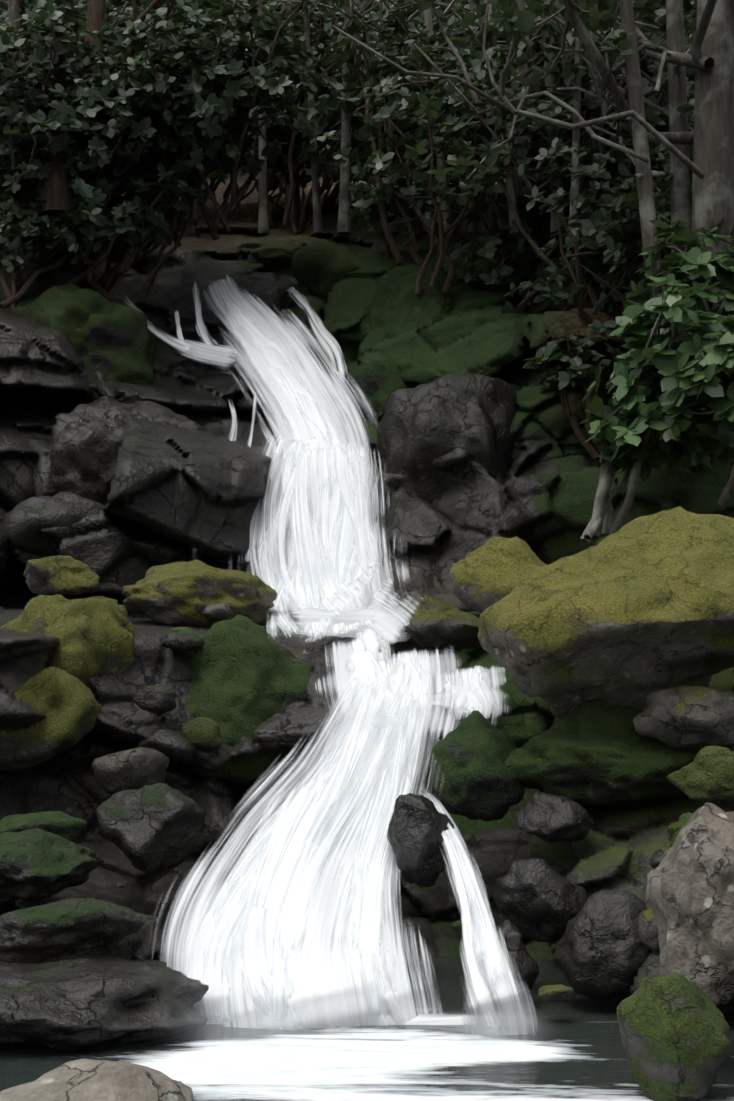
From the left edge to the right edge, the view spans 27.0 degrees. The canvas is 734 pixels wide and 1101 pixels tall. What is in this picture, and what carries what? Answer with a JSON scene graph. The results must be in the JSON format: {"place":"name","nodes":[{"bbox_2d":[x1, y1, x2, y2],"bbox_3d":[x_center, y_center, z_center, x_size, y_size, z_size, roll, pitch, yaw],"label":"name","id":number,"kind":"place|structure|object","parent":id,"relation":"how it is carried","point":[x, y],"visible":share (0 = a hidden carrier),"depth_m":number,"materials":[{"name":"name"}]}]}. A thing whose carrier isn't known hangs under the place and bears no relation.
{"place":"outdoors","nodes":[
{"label":"outdoors","id":0,"kind":"place"},
{"bbox_2d":[148,591,556,1050],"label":"spray mist","id":1,"kind":"structure","parent":0,"point":[265,1009],"depth_m":7.75,"materials":[{"name":"white liquid"}]},
{"bbox_2d":[0,131,733,1017],"bbox_3d":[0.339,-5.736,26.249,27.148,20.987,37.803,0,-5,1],"label":"mossy rocks","id":2,"kind":"object","parent":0,"point":[178,495],"visible":0.25,"depth_m":14.09,"materials":[{"name":"rock"},{"name":"moss"}]},
{"bbox_2d":[0,0,205,216],"bbox_3d":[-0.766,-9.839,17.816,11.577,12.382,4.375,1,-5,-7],"label":"brown tree trunks","id":3,"kind":"object","parent":2,"relation":"on","point":[58,192],"visible":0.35,"depth_m":16.93,"materials":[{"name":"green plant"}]},
{"bbox_2d":[117,273,545,1036],"bbox_3d":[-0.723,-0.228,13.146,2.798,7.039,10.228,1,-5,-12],"label":"white water","id":4,"kind":"structure","parent":2,"relation":"on","point":[329,895],"depth_m":10.20,"materials":[{"name":"white liquid"}]},
{"bbox_2d":[0,239,733,1100],"bbox_3d":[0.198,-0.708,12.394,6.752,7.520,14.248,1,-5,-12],"label":"boulder","id":5,"kind":"object","parent":2,"relation":"on","point":[614,651],"visible":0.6,"depth_m":10.19,"materials":[{"name":"rock"},{"name":"moss"}]},
{"bbox_2d":[0,0,733,334],"bbox_3d":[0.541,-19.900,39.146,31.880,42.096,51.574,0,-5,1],"label":"grey tree trunks","id":6,"kind":"object","parent":2,"relation":"on","point":[709,137],"visible":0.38,"depth_m":13.62,"materials":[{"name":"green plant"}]},
{"bbox_2d":[0,0,733,460],"bbox_3d":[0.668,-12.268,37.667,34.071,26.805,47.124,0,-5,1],"label":"shrub stems","id":7,"kind":"object","parent":2,"relation":"on","point":[106,284],"visible":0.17,"depth_m":17.12,"materials":[{"name":"brown plant"}]},
{"bbox_2d":[0,0,733,398],"bbox_3d":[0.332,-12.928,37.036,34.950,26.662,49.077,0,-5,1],"label":"bushes","id":8,"kind":"object","parent":7,"relation":"attached to","point":[594,200],"visible":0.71,"depth_m":16.63,"materials":[{"name":"green plant"}]},
{"bbox_2d":[80,0,689,236],"bbox_3d":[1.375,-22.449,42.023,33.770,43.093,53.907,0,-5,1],"label":"tree trunks","id":9,"kind":"object","parent":2,"relation":"on","point":[509,179],"visible":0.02,"depth_m":16.97,"materials":[{"name":"grey plant"}]},
{"bbox_2d":[579,219,733,543],"bbox_3d":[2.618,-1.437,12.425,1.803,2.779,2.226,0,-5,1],"label":"shrub","id":10,"kind":"object","parent":2,"relation":"on","point":[702,381],"depth_m":12.15,"materials":[{"name":"green plant"}]},
{"bbox_2d":[0,955,733,1100],"bbox_3d":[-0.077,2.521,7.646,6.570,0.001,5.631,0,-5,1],"label":"pool water","id":11,"kind":"structure","parent":0,"point":[584,1058],"depth_m":7.55,"materials":[{"name":"grey liquid"}]}
]}

